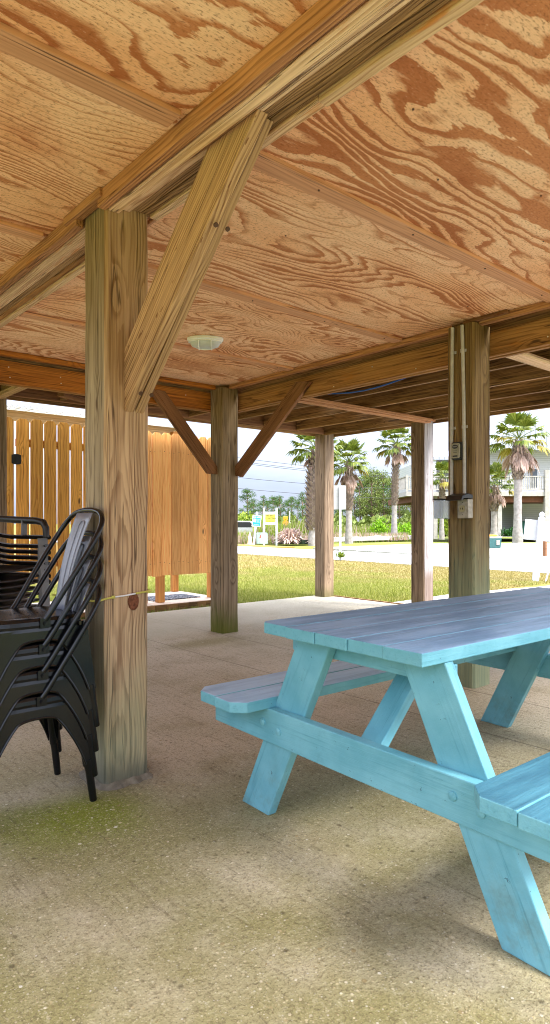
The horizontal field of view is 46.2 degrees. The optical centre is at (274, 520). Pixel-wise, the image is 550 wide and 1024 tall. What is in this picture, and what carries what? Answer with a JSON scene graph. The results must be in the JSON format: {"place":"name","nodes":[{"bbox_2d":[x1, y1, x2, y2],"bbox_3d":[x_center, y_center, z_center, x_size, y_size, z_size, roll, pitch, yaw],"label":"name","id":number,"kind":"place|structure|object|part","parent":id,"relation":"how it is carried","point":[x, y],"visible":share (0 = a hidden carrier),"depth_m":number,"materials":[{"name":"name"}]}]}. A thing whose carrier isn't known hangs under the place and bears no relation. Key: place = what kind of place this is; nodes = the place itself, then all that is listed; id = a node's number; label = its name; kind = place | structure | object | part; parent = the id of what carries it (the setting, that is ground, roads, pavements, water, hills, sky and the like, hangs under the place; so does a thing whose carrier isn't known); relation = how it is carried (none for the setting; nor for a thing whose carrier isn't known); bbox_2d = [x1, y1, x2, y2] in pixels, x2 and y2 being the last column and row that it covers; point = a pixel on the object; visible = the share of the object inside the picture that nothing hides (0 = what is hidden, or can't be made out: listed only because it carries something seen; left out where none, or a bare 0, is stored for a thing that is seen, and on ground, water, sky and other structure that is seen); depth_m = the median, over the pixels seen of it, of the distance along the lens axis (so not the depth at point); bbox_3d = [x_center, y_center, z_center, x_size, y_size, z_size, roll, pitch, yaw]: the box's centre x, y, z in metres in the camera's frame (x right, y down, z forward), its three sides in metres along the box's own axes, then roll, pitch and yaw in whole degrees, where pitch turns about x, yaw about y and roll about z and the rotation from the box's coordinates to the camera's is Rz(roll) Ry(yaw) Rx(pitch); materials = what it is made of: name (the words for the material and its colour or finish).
{"place":"outdoors","nodes":[
{"label":"outdoors","id":0,"kind":"place"},
{"bbox_2d":[14,534,294,548],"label":"verge","id":1,"kind":"structure","parent":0,"point":[290,547],"depth_m":27.15,"materials":[{"name":"plant"}]},
{"bbox_2d":[247,532,254,544],"bbox_3d":[-1.155,0.805,29.602,0.340,0.560,0.340,0,0,-41],"label":"traffic cone","id":2,"kind":"object","parent":1,"relation":"on","point":[249,542],"visible":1,"depth_m":29.53,"materials":[{"name":"plastic"}]},
{"bbox_2d":[0,596,549,1023],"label":"floor","id":3,"kind":"structure","parent":0,"point":[186,884],"depth_m":1.95,"materials":[{"name":"concrete"}]},
{"bbox_2d":[0,577,101,801],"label":"metal chair","id":4,"kind":"object","parent":3,"relation":"on","point":[46,708],"visible":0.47,"depth_m":2.43,"materials":[{"name":"black paint"}]},
{"bbox_2d":[0,554,102,776],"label":"metal chair","id":5,"kind":"object","parent":4,"relation":"on","point":[30,682],"visible":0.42,"depth_m":2.43,"materials":[{"name":"black paint"}]},
{"bbox_2d":[0,530,103,751],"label":"metal chair","id":6,"kind":"object","parent":5,"relation":"on","point":[34,655],"visible":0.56,"depth_m":2.44,"materials":[{"name":"black paint"}]},
{"bbox_2d":[0,507,104,726],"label":"metal chair","id":7,"kind":"object","parent":6,"relation":"on","point":[20,628],"visible":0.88,"depth_m":2.48,"materials":[{"name":"black paint"}]},
{"bbox_2d":[0,0,549,790],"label":"stilt house","id":8,"kind":"structure","parent":3,"relation":"on","point":[308,210],"depth_m":2.66,"materials":[{"name":"brown wood"}]},
{"bbox_2d":[52,589,151,601],"bbox_3d":[-0.715,0.306,2.714,0.338,0.029,0.313,0,0,-41],"label":"bungee cord","id":9,"kind":"object","parent":8,"relation":"attached to","point":[114,596],"visible":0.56,"depth_m":2.65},
{"bbox_2d":[187,335,222,349],"bbox_3d":[-0.502,-1.275,4.646,0.260,0.090,0.156,0,0,-3],"label":"ceiling light","id":10,"kind":"object","parent":8,"relation":"attached to","point":[204,342],"visible":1,"depth_m":4.60,"materials":[{"name":"beige glass"}]},
{"bbox_2d":[332,378,404,393],"bbox_3d":[0.740,-1.097,5.334,0.012,0.045,0.841,0,0,-41],"label":"hanging cable","id":11,"kind":"object","parent":8,"relation":"hanging from","point":[369,388],"visible":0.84,"depth_m":5.29,"materials":[{"name":"rubber"}]},
{"bbox_2d":[433,493,472,518],"bbox_3d":[1.155,-0.097,4.195,0.157,0.162,0.208,0,0,-41],"label":"outlet box","id":12,"kind":"object","parent":8,"relation":"attached to","point":[465,506],"visible":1,"depth_m":4.17,"materials":[{"name":"metal"}]},
{"bbox_2d":[450,327,456,494],"bbox_3d":[1.175,-0.720,4.274,0.026,1.120,0.049,0,0,-41],"label":"conduit pipe","id":13,"kind":"object","parent":8,"relation":"attached to","point":[452,353],"visible":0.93,"depth_m":4.27,"materials":[{"name":"grey metal"}]},
{"bbox_2d":[451,442,462,459],"bbox_3d":[1.193,-0.460,4.233,0.050,0.118,0.078,0,0,-41],"label":"key box","id":14,"kind":"object","parent":8,"relation":"attached to","point":[456,451],"visible":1,"depth_m":4.21,"materials":[{"name":"plastic"}]},
{"bbox_2d":[460,325,467,492],"bbox_3d":[1.229,-0.720,4.212,0.026,1.120,0.055,0,0,-41],"label":"conduit pipe","id":15,"kind":"object","parent":8,"relation":"attached to","point":[462,352],"visible":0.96,"depth_m":4.20,"materials":[{"name":"grey metal"}]},
{"bbox_2d":[334,595,402,603],"bbox_3d":[3.604,1.129,6.129,0.025,0.112,8.920,0,0,-41],"label":"floor edging","id":16,"kind":"object","parent":3,"relation":"attached to","point":[368,599],"depth_m":8.82,"materials":[{"name":"grey concrete"}]},
{"bbox_2d":[201,587,549,975],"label":"picnic table","id":17,"kind":"object","parent":3,"relation":"on","point":[418,651],"visible":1,"depth_m":1.99,"materials":[{"name":"paint"}]},
{"bbox_2d":[7,400,549,523],"label":"sky","id":18,"kind":"structure","parent":0,"point":[279,445],"materials":[{"name":"white"}]},
{"bbox_2d":[14,539,549,573],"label":"road","id":19,"kind":"structure","parent":0,"point":[500,564],"depth_m":18.77,"materials":[{"name":"grey asphalt"}]},
{"bbox_2d":[14,524,549,549],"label":"ground","id":20,"kind":"structure","parent":0,"point":[435,541],"depth_m":33.14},
{"bbox_2d":[238,521,253,532],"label":"parked car","id":21,"kind":"object","parent":20,"relation":"on","point":[243,526],"visible":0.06,"depth_m":42.15,"materials":[{"name":"silver metal"}]},
{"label":"window","id":22,"kind":"part","parent":21,"relation":"part of","materials":[{"name":"black glass"}]},
{"bbox_2d":[238,487,257,514],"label":"pine tree","id":23,"kind":"object","parent":20,"relation":"on","point":[248,496],"visible":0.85,"depth_m":97.78,"materials":[{"name":"green plant"}]},
{"bbox_2d":[238,511,262,524],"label":"bush","id":24,"kind":"object","parent":20,"relation":"on","point":[247,517],"visible":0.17,"depth_m":56.30,"materials":[{"name":"green plant"}]},
{"bbox_2d":[248,498,261,513],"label":"pine tree","id":25,"kind":"object","parent":20,"relation":"on","point":[253,506],"visible":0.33,"depth_m":104.07,"materials":[{"name":"green plant"}]},
{"bbox_2d":[252,512,261,543],"bbox_3d":[-0.898,0.381,29.996,0.410,1.620,0.115,6,0,-4],"label":"rental sign","id":26,"kind":"object","parent":20,"relation":"on","point":[256,520],"visible":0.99,"depth_m":29.95,"materials":[{"name":"white paint"}]},
{"bbox_2d":[256,533,267,543],"bbox_3d":[-0.615,0.820,30.596,0.480,0.530,0.412,0,0,-10],"label":"utility box","id":27,"kind":"object","parent":20,"relation":"on","point":[259,538],"visible":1,"depth_m":30.41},
{"bbox_2d":[258,534,266,542],"bbox_3d":[-0.580,0.835,30.401,0.450,0.420,0.008,0,0,-10],"label":"door","id":28,"kind":"structure","parent":27,"relation":"in","point":[260,540],"depth_m":30.39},
{"bbox_2d":[254,495,273,514],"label":"pine tree","id":29,"kind":"object","parent":20,"relation":"on","point":[263,501],"visible":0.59,"depth_m":96.14,"materials":[{"name":"green plant"}]},
{"bbox_2d":[263,508,277,545],"bbox_3d":[-0.221,0.285,30.202,0.675,1.800,0.085,0,0,-4],"label":"charter sign","id":30,"kind":"object","parent":20,"relation":"on","point":[270,518],"visible":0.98,"depth_m":30.18,"materials":[{"name":"white paint"}]},
{"bbox_2d":[265,495,281,515],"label":"pine tree","id":31,"kind":"object","parent":20,"relation":"on","point":[273,500],"visible":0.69,"depth_m":99.90,"materials":[{"name":"green plant"}]},
{"bbox_2d":[272,496,287,516],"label":"pine tree","id":32,"kind":"object","parent":20,"relation":"on","point":[280,511],"visible":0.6,"depth_m":97.93,"materials":[{"name":"green plant"}]},
{"bbox_2d":[284,496,299,515],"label":"pine tree","id":33,"kind":"object","parent":20,"relation":"on","point":[291,499],"visible":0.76,"depth_m":95.97,"materials":[{"name":"green plant"}]},
{"bbox_2d":[273,527,312,543],"bbox_3d":[0.801,0.671,30.499,2.236,0.788,2.549,0,0,-41],"label":"dry shrub","id":34,"kind":"object","parent":20,"relation":"on","point":[291,535],"visible":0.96,"depth_m":30.18,"materials":[{"name":"beige plant"}]},
{"bbox_2d":[290,491,306,519],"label":"pine tree","id":35,"kind":"object","parent":20,"relation":"on","point":[302,501],"visible":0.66,"depth_m":91.81,"materials":[{"name":"green plant"}]},
{"bbox_2d":[293,501,304,519],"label":"pine tree","id":36,"kind":"object","parent":20,"relation":"on","point":[297,507],"visible":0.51,"depth_m":109.89,"materials":[{"name":"green plant"}]},
{"bbox_2d":[298,540,307,543],"bbox_3d":[1.326,0.985,30.202,0.480,0.200,0.340,0,0,-41],"label":"valve box","id":37,"kind":"object","parent":20,"relation":"on","point":[302,542],"visible":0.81,"depth_m":30.05,"materials":[{"name":"green plastic"}]},
{"bbox_2d":[286,434,344,545],"bbox_3d":[1.881,-1.719,30.230,2.659,5.909,2.909,0,0,-41],"label":"palm tree","id":38,"kind":"object","parent":20,"relation":"on","point":[310,501],"visible":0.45,"depth_m":29.83,"materials":[{"name":"green plant"}]},
{"bbox_2d":[238,531,408,543],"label":"dry grass","id":39,"kind":"structure","parent":20,"relation":"on","point":[271,539],"depth_m":37.09,"materials":[{"name":"beige plant"}]},
{"bbox_2d":[238,510,447,535],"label":"undergrowth","id":40,"kind":"object","parent":20,"relation":"on","point":[365,521],"visible":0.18,"depth_m":63.61,"materials":[{"name":"green plant"}]},
{"bbox_2d":[334,437,372,543],"bbox_3d":[3.748,-1.546,33.058,2.632,5.563,2.556,0,0,12],"label":"palm tree","id":41,"kind":"object","parent":20,"relation":"on","point":[349,478],"visible":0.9,"depth_m":32.82,"materials":[{"name":"green plant"}]},
{"bbox_2d":[352,488,362,517],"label":"pine tree","id":42,"kind":"object","parent":20,"relation":"on","point":[354,507],"visible":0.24,"depth_m":83.95,"materials":[{"name":"green plant"}]},
{"bbox_2d":[352,475,372,520],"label":"pine tree","id":43,"kind":"object","parent":20,"relation":"on","point":[364,501],"visible":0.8,"depth_m":77.98,"materials":[{"name":"green plant"}]},
{"bbox_2d":[355,473,381,516],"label":"pine tree","id":44,"kind":"object","parent":20,"relation":"on","point":[366,485],"visible":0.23,"depth_m":83.62,"materials":[{"name":"green plant"}]},
{"bbox_2d":[356,467,385,516],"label":"pine tree","id":45,"kind":"object","parent":20,"relation":"on","point":[377,495],"visible":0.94,"depth_m":77.77,"materials":[{"name":"green plant"}]},
{"bbox_2d":[334,535,410,541],"bbox_3d":[5.569,0.968,36.294,7.166,0.274,0.366,0,0,-42],"label":"stone edging","id":46,"kind":"object","parent":20,"relation":"on","point":[371,538],"visible":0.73,"depth_m":35.93,"materials":[{"name":"white stone"}]},
{"bbox_2d":[365,478,387,515],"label":"pine tree","id":47,"kind":"object","parent":20,"relation":"on","point":[382,492],"visible":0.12,"depth_m":87.90,"materials":[{"name":"green plant"}]},
{"bbox_2d":[364,467,390,514],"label":"pine tree","id":48,"kind":"object","parent":20,"relation":"on","point":[377,489],"visible":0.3,"depth_m":81.55,"materials":[{"name":"green plant"}]},
{"bbox_2d":[369,516,387,534],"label":"bush","id":49,"kind":"object","parent":20,"relation":"on","point":[378,526],"visible":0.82,"depth_m":40.80,"materials":[{"name":"green plant"}]},
{"bbox_2d":[369,470,397,514],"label":"pine tree","id":50,"kind":"object","parent":20,"relation":"on","point":[385,509],"visible":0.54,"depth_m":79.78,"materials":[{"name":"green plant"}]},
{"bbox_2d":[372,427,410,540],"bbox_3d":[7.417,-2.450,39.168,2.893,7.271,2.874,0,0,-41],"label":"palm tree","id":51,"kind":"object","parent":20,"relation":"on","point":[397,456],"visible":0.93,"depth_m":38.89,"materials":[{"name":"green plant"}]},
{"bbox_2d":[382,481,404,514],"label":"pine tree","id":52,"kind":"object","parent":20,"relation":"on","point":[386,485],"visible":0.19,"depth_m":82.20,"materials":[{"name":"green plant"}]},
{"bbox_2d":[383,476,410,517],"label":"pine tree","id":53,"kind":"object","parent":20,"relation":"on","point":[400,512],"visible":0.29,"depth_m":77.91,"materials":[{"name":"green plant"}]},
{"bbox_2d":[388,522,410,534],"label":"bush","id":54,"kind":"object","parent":20,"relation":"on","point":[403,528],"visible":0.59,"depth_m":40.83,"materials":[{"name":"green plant"}]},
{"bbox_2d":[433,460,447,539],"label":"palm tree","id":55,"kind":"object","parent":20,"relation":"on","point":[442,467],"visible":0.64,"depth_m":42.86,"materials":[{"name":"green plant"}]},
{"bbox_2d":[438,519,447,534],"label":"bush","id":56,"kind":"object","parent":20,"relation":"on","point":[445,526],"visible":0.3,"depth_m":46.46,"materials":[{"name":"green plant"}]},
{"bbox_2d":[388,420,549,538],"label":"raised house","id":57,"kind":"structure","parent":20,"relation":"on","point":[535,494],"depth_m":47.89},
{"bbox_2d":[529,468,537,488],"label":"window","id":58,"kind":"structure","parent":57,"relation":"in","point":[535,473],"depth_m":48.10,"materials":[{"name":"white paint"}]},
{"bbox_2d":[489,460,513,535],"bbox_3d":[12.647,-1.132,37.021,2.759,4.735,2.986,0,0,-41],"label":"palm tree","id":59,"kind":"object","parent":20,"relation":"on","point":[496,499],"visible":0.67,"depth_m":36.82,"materials":[{"name":"green plant"}]},
{"bbox_2d":[498,527,512,536],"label":"sago plant","id":60,"kind":"object","parent":20,"relation":"on","point":[508,532],"visible":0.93,"depth_m":40.87,"materials":[{"name":"green plant"}]},
{"bbox_2d":[490,411,549,542],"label":"palm tree","id":61,"kind":"object","parent":20,"relation":"on","point":[521,460],"visible":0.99,"depth_m":33.89,"materials":[{"name":"green plant"}]},
{"bbox_2d":[543,541,546,555],"bbox_3d":[8.366,0.810,20.001,0.100,0.750,0.100,0,0,-41],"label":"wooden stake","id":62,"kind":"object","parent":20,"relation":"on","point":[544,548],"visible":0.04,"depth_m":19.96,"materials":[{"name":"brown wood"}]},
{"bbox_2d":[14,540,549,618],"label":"lawn","id":63,"kind":"structure","parent":0,"point":[546,584],"depth_m":11.40,"materials":[{"name":"plant"}]},
{"bbox_2d":[7,404,210,617],"bbox_3d":[-2.433,-0.154,8.306,3.600,2.547,1.995,0,0,-41],"label":"shower enclosure","id":64,"kind":"object","parent":63,"relation":"on","point":[179,516],"visible":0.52,"depth_m":7.99,"materials":[{"name":"brown wood"}]},
{"bbox_2d":[148,594,199,601],"bbox_3d":[-1.423,1.018,8.606,0.720,0.012,0.460,0,0,-41],"label":"doormat","id":65,"kind":"object","parent":64,"relation":"on","point":[173,597],"visible":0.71,"depth_m":8.61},
{"bbox_2d":[334,485,345,559],"bbox_3d":[1.772,0.110,18.108,0.460,2.230,0.055,0,0,-3],"label":"street sign","id":66,"kind":"object","parent":63,"relation":"on","point":[339,497],"visible":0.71,"depth_m":18.13,"materials":[{"name":"metal"}]},
{"bbox_2d":[336,551,346,557],"bbox_3d":[1.862,0.921,17.985,0.544,0.187,0.435,0,0,-1],"label":"grass tuft","id":67,"kind":"object","parent":63,"relation":"on","point":[341,555],"visible":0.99,"depth_m":17.94,"materials":[{"name":"green plant"}]},
{"bbox_2d":[523,512,549,581],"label":"yard sign","id":68,"kind":"object","parent":63,"relation":"on","point":[538,530],"visible":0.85,"depth_m":11.89,"materials":[{"name":"white paint"}]},
{"bbox_2d":[238,517,410,542],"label":"tall grass","id":69,"kind":"structure","parent":0,"point":[270,530],"depth_m":35.50,"materials":[{"name":"green plant"}]},
{"bbox_2d":[313,543,549,560],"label":"sandy yard","id":70,"kind":"structure","parent":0,"point":[522,551],"depth_m":24.33,"materials":[{"name":"white sand"}]},
{"bbox_2d":[490,535,501,547],"bbox_3d":[8.785,0.820,25.994,0.580,0.530,0.435,0,0,-8],"label":"cooler box","id":71,"kind":"object","parent":70,"relation":"on","point":[495,541],"visible":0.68,"depth_m":25.80,"materials":[{"name":"teal plastic"}]},
{"bbox_2d":[395,585,549,603],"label":"gravel drive","id":72,"kind":"structure","parent":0,"point":[443,597],"depth_m":9.63,"materials":[{"name":"white gravel"}]},
{"bbox_3d":[-1.681,0.691,3.677,0.509,0.790,0.606,0,0,30],"label":"plastic armchair","id":73,"kind":"object","parent":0,"visible":0},
{"bbox_2d":[0,572,50,609],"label":"plastic armchair","id":74,"kind":"object","parent":73,"relation":"on","point":[32,605],"visible":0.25,"depth_m":3.82,"materials":[{"name":"brown plastic"}]},
{"bbox_2d":[0,569,44,608],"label":"plastic armchair","id":75,"kind":"object","parent":74,"relation":"on","point":[7,604],"visible":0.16,"depth_m":3.70,"materials":[{"name":"brown plastic"}]},
{"bbox_2d":[0,559,49,601],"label":"plastic armchair","id":76,"kind":"object","parent":75,"relation":"on","point":[6,598],"visible":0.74,"depth_m":3.79,"materials":[{"name":"brown plastic"}]},
{"bbox_2d":[0,547,50,597],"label":"plastic armchair","id":77,"kind":"object","parent":76,"relation":"on","point":[10,585],"visible":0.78,"depth_m":3.78,"materials":[{"name":"brown plastic"}]},
{"bbox_2d":[0,542,48,594],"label":"plastic armchair","id":78,"kind":"object","parent":77,"relation":"on","point":[6,578],"visible":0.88,"depth_m":3.80,"materials":[{"name":"brown plastic"}]},
{"bbox_2d":[0,516,50,605],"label":"plastic armchair","id":79,"kind":"object","parent":78,"relation":"on","point":[41,539],"visible":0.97,"depth_m":3.80,"materials":[{"name":"black plastic"}]},
{"bbox_2d":[0,553,50,595],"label":"plastic armchair","id":80,"kind":"object","parent":76,"relation":"on","point":[11,591],"visible":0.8,"depth_m":3.79,"materials":[{"name":"brown plastic"}]},
{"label":"utility pole","id":81,"kind":"object","parent":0,"visible":0},
{"bbox_2d":[238,477,391,488],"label":"power line","id":82,"kind":"object","parent":81,"relation":"attached to","point":[305,483],"visible":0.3,"depth_m":65.24,"materials":[{"name":"black metal"}]},
{"bbox_2d":[254,463,381,475],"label":"power line","id":83,"kind":"object","parent":81,"relation":"attached to","point":[301,468],"visible":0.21,"depth_m":65.17,"materials":[{"name":"black metal"}]},
{"bbox_2d":[252,464,387,477],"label":"power line","id":84,"kind":"object","parent":81,"relation":"attached to","point":[305,470],"visible":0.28,"depth_m":65.76,"materials":[{"name":"black metal"}]},
{"bbox_2d":[258,460,392,473],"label":"power line","id":85,"kind":"object","parent":81,"relation":"attached to","point":[303,465],"visible":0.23,"depth_m":65.31,"materials":[{"name":"black metal"}]},
{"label":"utility pole","id":86,"kind":"object","parent":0,"visible":0},
{"bbox_2d":[238,488,390,498],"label":"power line","id":87,"kind":"object","parent":86,"relation":"attached to","point":[300,493],"visible":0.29,"depth_m":65.01,"materials":[{"name":"black metal"}]}
]}

